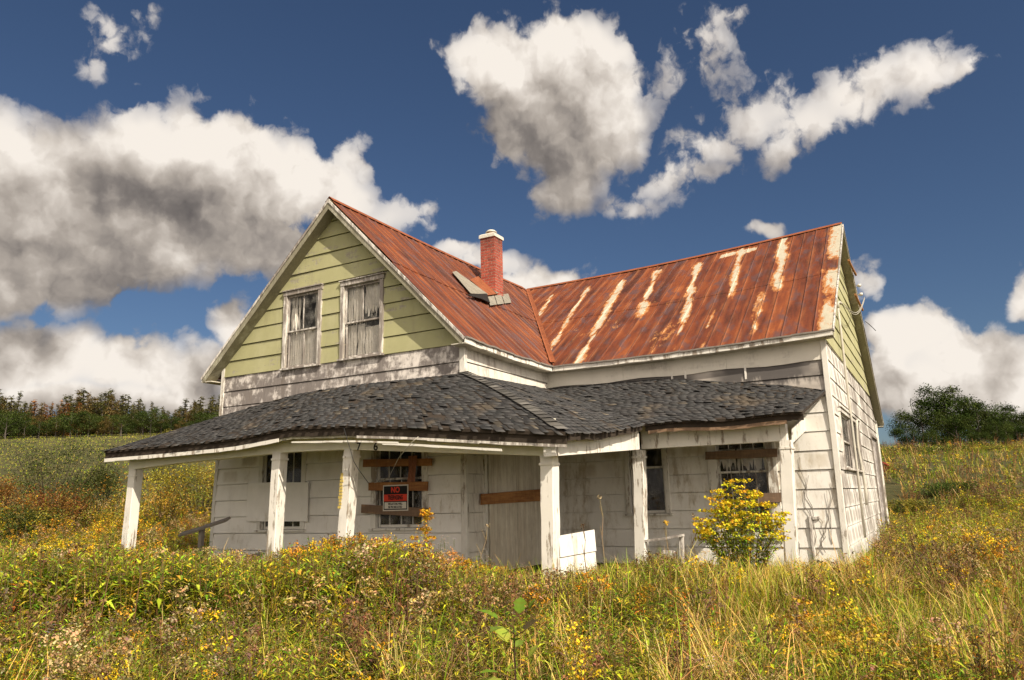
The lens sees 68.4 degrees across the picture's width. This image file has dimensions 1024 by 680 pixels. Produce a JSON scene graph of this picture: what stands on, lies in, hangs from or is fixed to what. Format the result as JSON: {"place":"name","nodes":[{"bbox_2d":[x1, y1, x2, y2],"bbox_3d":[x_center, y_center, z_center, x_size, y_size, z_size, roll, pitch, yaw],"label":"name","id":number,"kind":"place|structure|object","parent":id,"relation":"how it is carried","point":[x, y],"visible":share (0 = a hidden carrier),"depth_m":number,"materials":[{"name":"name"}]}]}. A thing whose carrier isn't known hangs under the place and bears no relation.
{"place":"outdoors","nodes":[
{"label":"outdoors","id":0,"kind":"place"},
{"bbox_2d":[0,528,1023,679],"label":"grass","id":1,"kind":"structure","parent":0,"point":[746,611],"depth_m":7.12,"materials":[{"name":"green plant"}]},
{"bbox_2d":[0,432,1023,670],"bbox_3d":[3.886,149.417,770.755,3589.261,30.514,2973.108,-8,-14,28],"label":"ground","id":2,"kind":"structure","parent":0,"point":[893,489],"depth_m":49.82,"materials":[{"name":"green plant"}]},
{"bbox_2d":[1,395,17,435],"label":"woodland tree","id":3,"kind":"object","parent":2,"relation":"on","point":[10,405],"visible":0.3,"depth_m":124.44,"materials":[{"name":"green plant"}]},
{"bbox_2d":[0,410,23,438],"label":"bushy tree","id":4,"kind":"object","parent":2,"relation":"on","point":[12,415],"visible":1,"depth_m":112.44,"materials":[{"name":"green plant"}]},
{"bbox_2d":[2,420,21,437],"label":"bushy tree","id":5,"kind":"object","parent":2,"relation":"on","point":[13,429],"visible":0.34,"depth_m":116.63,"materials":[{"name":"green plant"}]},
{"bbox_2d":[7,391,23,411],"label":"woodland tree","id":6,"kind":"object","parent":2,"relation":"on","point":[19,396],"visible":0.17,"depth_m":132.09,"materials":[{"name":"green plant"}]},
{"bbox_2d":[3,412,34,437],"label":"bushy tree","id":7,"kind":"object","parent":2,"relation":"on","point":[25,417],"visible":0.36,"depth_m":116.35,"materials":[{"name":"green plant"}]},
{"bbox_2d":[0,474,44,517],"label":"shrub","id":8,"kind":"object","parent":2,"relation":"on","point":[7,494],"visible":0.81,"depth_m":29.66,"materials":[{"name":"green plant"}]},
{"bbox_2d":[9,418,35,437],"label":"bushy tree","id":9,"kind":"object","parent":2,"relation":"on","point":[24,429],"visible":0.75,"depth_m":114.67,"materials":[{"name":"green plant"}]},
{"bbox_2d":[27,399,38,422],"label":"woodland tree","id":10,"kind":"object","parent":2,"relation":"on","point":[35,407],"visible":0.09,"depth_m":129.19,"materials":[{"name":"brown plant"}]},
{"bbox_2d":[24,424,42,436],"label":"bushy tree","id":11,"kind":"object","parent":2,"relation":"on","point":[28,432],"visible":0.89,"depth_m":113.97,"materials":[{"name":"green plant"}]},
{"bbox_2d":[0,504,70,546],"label":"shrub","id":12,"kind":"object","parent":2,"relation":"on","point":[20,520],"visible":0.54,"depth_m":23.32,"materials":[{"name":"green plant"}]},
{"bbox_2d":[30,402,46,435],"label":"woodland tree","id":13,"kind":"object","parent":2,"relation":"on","point":[39,413],"visible":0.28,"depth_m":124.62,"materials":[{"name":"green plant"}]},
{"bbox_2d":[26,415,52,437],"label":"bushy tree","id":14,"kind":"object","parent":2,"relation":"on","point":[41,420],"visible":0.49,"depth_m":116.06,"materials":[{"name":"green plant"}]},
{"bbox_2d":[30,419,49,437],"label":"bushy tree","id":15,"kind":"object","parent":2,"relation":"on","point":[39,431],"visible":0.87,"depth_m":113.46,"materials":[{"name":"green plant"}]},
{"bbox_2d":[37,404,51,435],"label":"woodland tree","id":16,"kind":"object","parent":2,"relation":"on","point":[46,409],"visible":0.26,"depth_m":125.25,"materials":[{"name":"brown plant"}]},
{"bbox_2d":[47,404,61,435],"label":"woodland tree","id":17,"kind":"object","parent":2,"relation":"on","point":[58,411],"visible":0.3,"depth_m":122.98,"materials":[{"name":"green plant"}]},
{"bbox_2d":[43,416,67,437],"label":"bushy tree","id":18,"kind":"object","parent":2,"relation":"on","point":[53,419],"visible":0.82,"depth_m":113.38,"materials":[{"name":"green plant"}]},
{"bbox_2d":[51,422,65,436],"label":"bushy tree","id":19,"kind":"object","parent":2,"relation":"on","point":[57,431],"visible":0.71,"depth_m":114.36,"materials":[{"name":"green plant"}]},
{"bbox_2d":[0,432,118,516],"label":"shrub","id":20,"kind":"object","parent":2,"relation":"on","point":[33,473],"visible":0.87,"depth_m":32.49,"materials":[{"name":"green plant"}]},
{"bbox_2d":[15,482,111,534],"bbox_3d":[-15.483,5.987,26.404,2.940,1.942,5.426,2,-12,-14],"label":"shrub","id":21,"kind":"object","parent":2,"relation":"on","point":[70,505],"visible":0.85,"depth_m":26.19,"materials":[{"name":"green plant"}]},
{"bbox_2d":[51,402,78,435],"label":"woodland tree","id":22,"kind":"object","parent":2,"relation":"on","point":[65,418],"visible":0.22,"depth_m":122.84,"materials":[{"name":"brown plant"}]},
{"bbox_2d":[59,394,75,427],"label":"woodland tree","id":23,"kind":"object","parent":2,"relation":"on","point":[65,399],"visible":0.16,"depth_m":124.47,"materials":[{"name":"green plant"}]},
{"bbox_2d":[55,412,82,436],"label":"bushy tree","id":24,"kind":"object","parent":2,"relation":"on","point":[67,428],"visible":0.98,"depth_m":112.37,"materials":[{"name":"green plant"}]},
{"bbox_2d":[62,390,81,412],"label":"woodland tree","id":25,"kind":"object","parent":2,"relation":"on","point":[79,397],"visible":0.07,"depth_m":131.91,"materials":[{"name":"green plant"}]},
{"bbox_2d":[58,411,89,436],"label":"bushy tree","id":26,"kind":"object","parent":2,"relation":"on","point":[70,423],"visible":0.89,"depth_m":112.63,"materials":[{"name":"green plant"}]},
{"bbox_2d":[69,388,93,411],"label":"woodland tree","id":27,"kind":"object","parent":2,"relation":"on","point":[81,400],"visible":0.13,"depth_m":129.26,"materials":[{"name":"green plant"}]},
{"bbox_2d":[72,417,91,436],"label":"bushy tree","id":28,"kind":"object","parent":2,"relation":"on","point":[82,426],"visible":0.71,"depth_m":113.63,"materials":[{"name":"green plant"}]},
{"bbox_2d":[77,392,97,434],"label":"woodland tree","id":29,"kind":"object","parent":2,"relation":"on","point":[88,401],"visible":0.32,"depth_m":124.05,"materials":[{"name":"brown plant"}]},
{"bbox_2d":[76,410,101,436],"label":"bushy tree","id":30,"kind":"object","parent":2,"relation":"on","point":[90,416],"visible":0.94,"depth_m":113.62,"materials":[{"name":"green plant"}]},
{"bbox_2d":[81,397,100,434],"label":"woodland tree","id":31,"kind":"object","parent":2,"relation":"on","point":[95,399],"visible":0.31,"depth_m":124.67,"materials":[{"name":"green plant"}]},
{"bbox_2d":[84,403,103,434],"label":"woodland tree","id":32,"kind":"object","parent":2,"relation":"on","point":[96,410],"visible":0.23,"depth_m":124.01,"materials":[{"name":"green plant"}]},
{"bbox_2d":[63,464,125,506],"bbox_3d":[-19.070,6.721,34.481,2.774,2.040,4.458,6,-14,-31],"label":"shrub","id":33,"kind":"object","parent":2,"relation":"on","point":[111,481],"visible":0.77,"depth_m":34.00,"materials":[{"name":"green plant"}]},
{"bbox_2d":[90,422,103,435],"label":"bushy tree","id":34,"kind":"object","parent":2,"relation":"on","point":[100,432],"visible":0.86,"depth_m":114.36,"materials":[{"name":"green plant"}]},
{"bbox_2d":[90,401,116,434],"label":"woodland tree","id":35,"kind":"object","parent":2,"relation":"on","point":[101,411],"visible":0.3,"depth_m":123.19,"materials":[{"name":"green plant"}]},
{"bbox_2d":[100,391,107,408],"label":"woodland tree","id":36,"kind":"object","parent":2,"relation":"on","point":[105,395],"visible":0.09,"depth_m":133.12,"materials":[{"name":"green plant"}]},
{"bbox_2d":[96,416,117,435],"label":"bushy tree","id":37,"kind":"object","parent":2,"relation":"on","point":[102,427],"visible":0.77,"depth_m":114.22,"materials":[{"name":"green plant"}]},
{"bbox_2d":[97,414,118,435],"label":"bushy tree","id":38,"kind":"object","parent":2,"relation":"on","point":[110,417],"visible":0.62,"depth_m":115.38,"materials":[{"name":"green plant"}]},
{"bbox_2d":[96,395,123,433],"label":"woodland tree","id":39,"kind":"object","parent":2,"relation":"on","point":[110,412],"visible":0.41,"depth_m":122.50,"materials":[{"name":"brown plant"}]},
{"bbox_2d":[105,418,120,435],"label":"bushy tree","id":40,"kind":"object","parent":2,"relation":"on","point":[108,421],"visible":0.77,"depth_m":113.87,"materials":[{"name":"green plant"}]},
{"bbox_2d":[110,404,129,433],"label":"woodland tree","id":41,"kind":"object","parent":2,"relation":"on","point":[123,412],"visible":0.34,"depth_m":122.64,"materials":[{"name":"green plant"}]},
{"bbox_2d":[110,414,134,435],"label":"bushy tree","id":42,"kind":"object","parent":2,"relation":"on","point":[129,421],"visible":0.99,"depth_m":112.74,"materials":[{"name":"green plant"}]},
{"bbox_2d":[115,394,129,417],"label":"woodland tree","id":43,"kind":"object","parent":2,"relation":"on","point":[122,398],"visible":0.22,"depth_m":130.40,"materials":[{"name":"green plant"}]},
{"bbox_2d":[135,398,143,417],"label":"woodland tree","id":44,"kind":"object","parent":2,"relation":"on","point":[140,407],"visible":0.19,"depth_m":129.22,"materials":[{"name":"green plant"}]},
{"bbox_2d":[129,408,158,434],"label":"bushy tree","id":45,"kind":"object","parent":2,"relation":"on","point":[137,417],"visible":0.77,"depth_m":113.45,"materials":[{"name":"green plant"}]},
{"bbox_2d":[137,408,165,434],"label":"bushy tree","id":46,"kind":"object","parent":2,"relation":"on","point":[154,410],"visible":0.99,"depth_m":112.95,"materials":[{"name":"green plant"}]},
{"bbox_2d":[97,463,213,531],"bbox_3d":[-12.503,5.739,27.551,4.504,2.571,5.112,-8,-14,28],"label":"shrub","id":47,"kind":"object","parent":2,"relation":"on","point":[159,502],"visible":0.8,"depth_m":27.02,"materials":[{"name":"green plant"}]},
{"bbox_2d":[155,422,167,432],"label":"bushy tree","id":48,"kind":"object","parent":2,"relation":"on","point":[157,430],"visible":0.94,"depth_m":115.38,"materials":[{"name":"green plant"}]},
{"bbox_2d":[142,428,181,480],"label":"shrub","id":49,"kind":"object","parent":2,"relation":"on","point":[159,467],"visible":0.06,"depth_m":45.77,"materials":[{"name":"green plant"}]},
{"bbox_2d":[162,414,185,431],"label":"bushy tree","id":50,"kind":"object","parent":2,"relation":"on","point":[170,419],"visible":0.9,"depth_m":116.13,"materials":[{"name":"green plant"}]},
{"bbox_2d":[141,461,214,522],"bbox_3d":[-12.233,5.834,29.378,3.571,2.635,4.052,-8,-14,28],"label":"shrub","id":51,"kind":"object","parent":2,"relation":"on","point":[205,481],"visible":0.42,"depth_m":29.15,"materials":[{"name":"green plant"}]},
{"bbox_2d":[169,399,190,421],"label":"woodland tree","id":52,"kind":"object","parent":2,"relation":"on","point":[184,408],"visible":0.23,"depth_m":128.53,"materials":[{"name":"green plant"}]},
{"bbox_2d":[186,402,200,425],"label":"woodland tree","id":53,"kind":"object","parent":2,"relation":"on","point":[195,409],"visible":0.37,"depth_m":122.13,"materials":[{"name":"green plant"}]},
{"bbox_2d":[191,411,210,422],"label":"bushy tree","id":54,"kind":"object","parent":2,"relation":"on","point":[200,413],"visible":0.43,"depth_m":115.31,"materials":[{"name":"green plant"}]},
{"bbox_2d":[197,529,204,556],"bbox_3d":[-6.830,4.724,16.491,0.121,1.150,0.105,-8,-14,28],"label":"stub post","id":55,"kind":"object","parent":2,"relation":"on","point":[201,534],"visible":0.29,"depth_m":16.52,"materials":[{"name":"grey wood"}]},
{"bbox_2d":[178,517,230,536],"bbox_3d":[-6.760,4.101,16.515,1.496,0.426,0.188,-8,-14,28],"label":"fallen board","id":56,"kind":"object","parent":55,"relation":"on","point":[194,530],"visible":1,"depth_m":16.44,"materials":[{"name":"grey wood"}]},
{"bbox_2d":[243,551,265,558],"bbox_3d":[-5.335,4.435,15.288,0.769,0.300,0.304,-8,-14,28],"label":"fallen board","id":57,"kind":"object","parent":2,"relation":"on","point":[263,552],"visible":0.22,"depth_m":15.24,"materials":[{"name":"grey wood"}]},
{"bbox_2d":[408,507,436,556],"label":"goldenrod plant","id":58,"kind":"object","parent":2,"relation":"on","point":[424,528],"visible":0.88,"depth_m":12.22,"materials":[{"name":"yellow plant"}]},
{"bbox_2d":[436,535,455,560],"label":"aster plant","id":59,"kind":"object","parent":2,"relation":"on","point":[441,545],"visible":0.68,"depth_m":11.36,"materials":[{"name":"white plant"}]},
{"bbox_2d":[101,196,889,576],"bbox_3d":[2.206,1.521,21.596,14.613,9.307,19.653,-8,-14,28],"label":"farmhouse","id":60,"kind":"object","parent":2,"relation":"on","point":[645,402],"visible":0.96,"depth_m":16.21,"materials":[{"name":"green paint"}]},
{"bbox_2d":[254,452,307,531],"bbox_3d":[-4.962,3.295,17.065,1.680,2.414,0.815,-8,-14,28],"label":"window","id":61,"kind":"structure","parent":60,"relation":"in","point":[296,464],"depth_m":17.17,"materials":[{"name":"black glass"}]},
{"bbox_2d":[279,283,345,370],"bbox_3d":[-4.659,-0.188,17.579,1.479,2.222,0.815,-8,-14,28],"label":"window","id":62,"kind":"structure","parent":60,"relation":"in","point":[303,307],"depth_m":17.45,"materials":[{"name":"paint"}]},
{"bbox_2d":[337,272,409,361],"bbox_3d":[-3.119,-0.397,16.743,1.510,2.148,0.815,-8,-14,28],"label":"window","id":63,"kind":"structure","parent":60,"relation":"in","point":[363,312],"depth_m":16.61,"materials":[{"name":"paint"}]},
{"bbox_2d":[383,484,407,510],"bbox_3d":[-2.338,3.163,15.087,0.632,0.512,0.013,-8,-14,28],"label":"warning sign","id":64,"kind":"object","parent":60,"relation":"attached to","point":[395,497],"visible":1,"depth_m":15.08,"materials":[{"name":"black"}]},
{"bbox_2d":[374,437,417,482],"bbox_3d":[-2.153,2.245,13.827,0.194,0.649,3.463,3,-13,-19],"label":"hanging wire","id":65,"kind":"object","parent":60,"relation":"attached to","point":[396,461],"visible":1,"depth_m":13.36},
{"bbox_2d":[368,451,428,530],"bbox_3d":[-2.119,2.888,15.526,1.647,2.382,0.815,-8,-14,28],"label":"window","id":66,"kind":"structure","parent":60,"relation":"in","point":[378,522],"depth_m":15.57,"materials":[{"name":"black glass"}]},
{"bbox_2d":[407,456,416,481],"bbox_3d":[-1.988,2.567,14.993,0.254,0.512,0.040,-8,-14,28],"label":"board","id":67,"kind":"object","parent":60,"relation":"hanging from","point":[412,460],"visible":1,"depth_m":14.99,"materials":[{"name":"brown wood"}]},
{"bbox_2d":[487,454,540,571],"bbox_3d":[0.092,3.588,16.118,0.044,2.522,2.301,-8,-14,28],"label":"door","id":68,"kind":"structure","parent":60,"relation":"in","point":[514,530],"depth_m":15.97,"materials":[{"name":"grey wood"}]},
{"bbox_2d":[624,431,672,515],"bbox_3d":[3.131,2.943,16.895,1.289,2.329,0.815,-8,-14,28],"label":"window","id":69,"kind":"structure","parent":60,"relation":"in","point":[657,465],"depth_m":16.88,"materials":[{"name":"white paint"}]},
{"bbox_2d":[706,442,782,537],"bbox_3d":[4.944,2.963,15.859,1.509,2.710,0.815,-8,-14,28],"label":"window","id":70,"kind":"structure","parent":60,"relation":"in","point":[763,472],"depth_m":15.88,"materials":[{"name":"white paint"}]},
{"bbox_2d":[798,457,832,560],"bbox_3d":[5.812,3.341,14.884,1.055,2.042,0.015,-8,-14,28],"label":"dead vine","id":71,"kind":"object","parent":60,"relation":"attached to","point":[813,516],"visible":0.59,"depth_m":14.70,"materials":[{"name":"brown plant"}]},
{"bbox_2d":[837,405,856,471],"bbox_3d":[7.251,2.312,16.985,0.715,1.678,2.503,-8,-14,28],"label":"window","id":72,"kind":"structure","parent":60,"relation":"in","point":[846,436],"depth_m":17.63,"materials":[{"name":"paint"}]},
{"bbox_2d":[846,415,866,472],"bbox_3d":[8.335,2.687,18.889,0.715,1.678,2.503,-8,-14,28],"label":"window","id":73,"kind":"structure","parent":60,"relation":"in","point":[854,418],"depth_m":19.43,"materials":[{"name":"paint"}]},
{"bbox_2d":[872,439,885,529],"bbox_3d":[11.789,4.731,24.275,0.050,3.109,2.452,-8,-14,28],"label":"board","id":74,"kind":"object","parent":60,"relation":"in","point":[874,444],"depth_m":24.74,"materials":[{"name":"white wood"}]},
{"bbox_2d":[477,597,538,679],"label":"sapling","id":75,"kind":"object","parent":2,"relation":"on","point":[503,632],"visible":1,"depth_m":4.87,"materials":[{"name":"green plant"}]},
{"bbox_2d":[0,524,1023,679],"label":"weeds","id":76,"kind":"object","parent":2,"relation":"on","point":[133,571],"visible":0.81,"depth_m":6.98,"materials":[{"name":"green plant"}]},
{"bbox_2d":[0,477,1023,569],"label":"weeds","id":77,"kind":"object","parent":2,"relation":"on","point":[156,533],"visible":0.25,"depth_m":22.28,"materials":[{"name":"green plant"}]},
{"bbox_2d":[0,485,1023,575],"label":"grass","id":78,"kind":"structure","parent":2,"relation":"on","point":[945,537],"depth_m":20.12,"materials":[{"name":"yellow plant"}]},
{"bbox_2d":[580,524,585,567],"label":"dry stalk","id":79,"kind":"object","parent":2,"relation":"on","point":[582,545],"visible":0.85,"depth_m":10.66,"materials":[{"name":"brown plant"}]},
{"bbox_2d":[597,494,604,565],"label":"dry stalk","id":80,"kind":"object","parent":2,"relation":"on","point":[599,497],"visible":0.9,"depth_m":11.24,"materials":[{"name":"brown plant"}]},
{"bbox_2d":[663,520,668,563],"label":"dry stalk","id":81,"kind":"object","parent":2,"relation":"on","point":[665,522],"visible":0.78,"depth_m":10.85,"materials":[{"name":"brown plant"}]},
{"bbox_2d":[692,478,791,572],"bbox_3d":[3.562,3.011,11.732,1.560,1.688,1.420,-8,-14,28],"label":"goldenrod bush","id":82,"kind":"object","parent":2,"relation":"on","point":[746,537],"visible":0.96,"depth_m":11.62,"materials":[{"name":"yellow plant"}]},
{"bbox_2d":[734,635,820,679],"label":"leafy weed","id":83,"kind":"object","parent":2,"relation":"on","point":[778,663],"visible":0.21,"depth_m":5.60,"materials":[{"name":"green plant"}]},
{"bbox_2d":[768,598,899,653],"bbox_3d":[2.781,2.565,6.588,1.030,0.593,1.053,5,-14,-29],"label":"goldenrod bush","id":84,"kind":"object","parent":2,"relation":"on","point":[822,620],"visible":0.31,"depth_m":6.54,"materials":[{"name":"yellow plant"}]},
{"bbox_2d":[805,629,913,679],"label":"goldenrod bush","id":85,"kind":"object","parent":2,"relation":"on","point":[875,639],"visible":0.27,"depth_m":5.79,"materials":[{"name":"yellow plant"}]},
{"bbox_2d":[888,423,921,447],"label":"broadleaf tree","id":86,"kind":"object","parent":2,"relation":"on","point":[898,433],"visible":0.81,"depth_m":73.15,"materials":[{"name":"green plant"}]},
{"bbox_2d":[885,406,947,446],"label":"broadleaf tree","id":87,"kind":"object","parent":2,"relation":"on","point":[922,422],"visible":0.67,"depth_m":75.52,"materials":[{"name":"green plant"}]},
{"bbox_2d":[887,498,950,519],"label":"shrub","id":88,"kind":"object","parent":2,"relation":"on","point":[916,503],"visible":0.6,"depth_m":29.09,"materials":[{"name":"green plant"}]},
{"bbox_2d":[881,444,975,454],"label":"shrub","id":89,"kind":"object","parent":2,"relation":"on","point":[928,449],"visible":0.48,"depth_m":53.56,"materials":[{"name":"green plant"}]},
{"bbox_2d":[916,430,942,446],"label":"broadleaf tree","id":90,"kind":"object","parent":2,"relation":"on","point":[930,435],"visible":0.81,"depth_m":65.21,"materials":[{"name":"green plant"}]},
{"bbox_2d":[895,640,974,677],"bbox_3d":[3.159,2.454,5.594,0.553,0.456,0.471,-8,-14,28],"label":"goldenrod bush","id":91,"kind":"object","parent":2,"relation":"on","point":[938,652],"visible":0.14,"depth_m":5.58,"materials":[{"name":"yellow plant"}]},
{"bbox_2d":[908,382,982,442],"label":"broadleaf tree","id":92,"kind":"object","parent":2,"relation":"on","point":[945,401],"visible":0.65,"depth_m":76.55,"materials":[{"name":"green plant"}]},
{"bbox_2d":[911,481,979,497],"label":"shrub","id":93,"kind":"object","parent":2,"relation":"on","point":[947,486],"visible":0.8,"depth_m":32.05,"materials":[{"name":"green plant"}]},
{"bbox_2d":[924,413,978,446],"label":"broadleaf tree","id":94,"kind":"object","parent":2,"relation":"on","point":[953,422],"visible":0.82,"depth_m":71.36,"materials":[{"name":"green plant"}]},
{"bbox_2d":[938,395,1010,443],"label":"broadleaf tree","id":95,"kind":"object","parent":2,"relation":"on","point":[984,419],"visible":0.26,"depth_m":78.50,"materials":[{"name":"green plant"}]},
{"bbox_2d":[933,445,1023,451],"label":"shrub","id":96,"kind":"object","parent":2,"relation":"on","point":[992,449],"visible":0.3,"depth_m":54.17,"materials":[{"name":"green plant"}]},
{"bbox_2d":[964,401,994,442],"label":"broadleaf tree","id":97,"kind":"object","parent":2,"relation":"on","point":[979,413],"visible":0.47,"depth_m":77.36,"materials":[{"name":"green plant"}]},
{"bbox_2d":[968,432,991,446],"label":"shrub","id":98,"kind":"object","parent":2,"relation":"on","point":[984,435],"visible":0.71,"depth_m":65.06,"materials":[{"name":"green plant"}]},
{"bbox_2d":[978,419,1016,445],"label":"broadleaf tree","id":99,"kind":"object","parent":2,"relation":"on","point":[988,429],"visible":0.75,"depth_m":69.21,"materials":[{"name":"green plant"}]},
{"bbox_2d":[996,416,1015,440],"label":"broadleaf tree","id":100,"kind":"object","parent":2,"relation":"on","point":[1002,425],"visible":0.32,"depth_m":77.56,"materials":[{"name":"green plant"}]},
{"bbox_2d":[992,402,1023,441],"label":"broadleaf tree","id":101,"kind":"object","parent":2,"relation":"on","point":[1009,411],"visible":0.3,"depth_m":82.99,"materials":[{"name":"green plant"}]},
{"bbox_2d":[1000,420,1023,444],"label":"broadleaf tree","id":102,"kind":"object","parent":2,"relation":"on","point":[1020,430],"visible":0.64,"depth_m":71.33,"materials":[{"name":"green plant"}]},
{"bbox_2d":[1011,413,1023,438],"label":"broadleaf tree","id":103,"kind":"object","parent":2,"relation":"on","point":[1020,420],"visible":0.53,"depth_m":81.79,"materials":[{"name":"green plant"}]},
{"bbox_2d":[0,0,1023,446],"label":"sky","id":104,"kind":"structure","parent":0,"point":[161,161],"materials":[{"name":"blue"}]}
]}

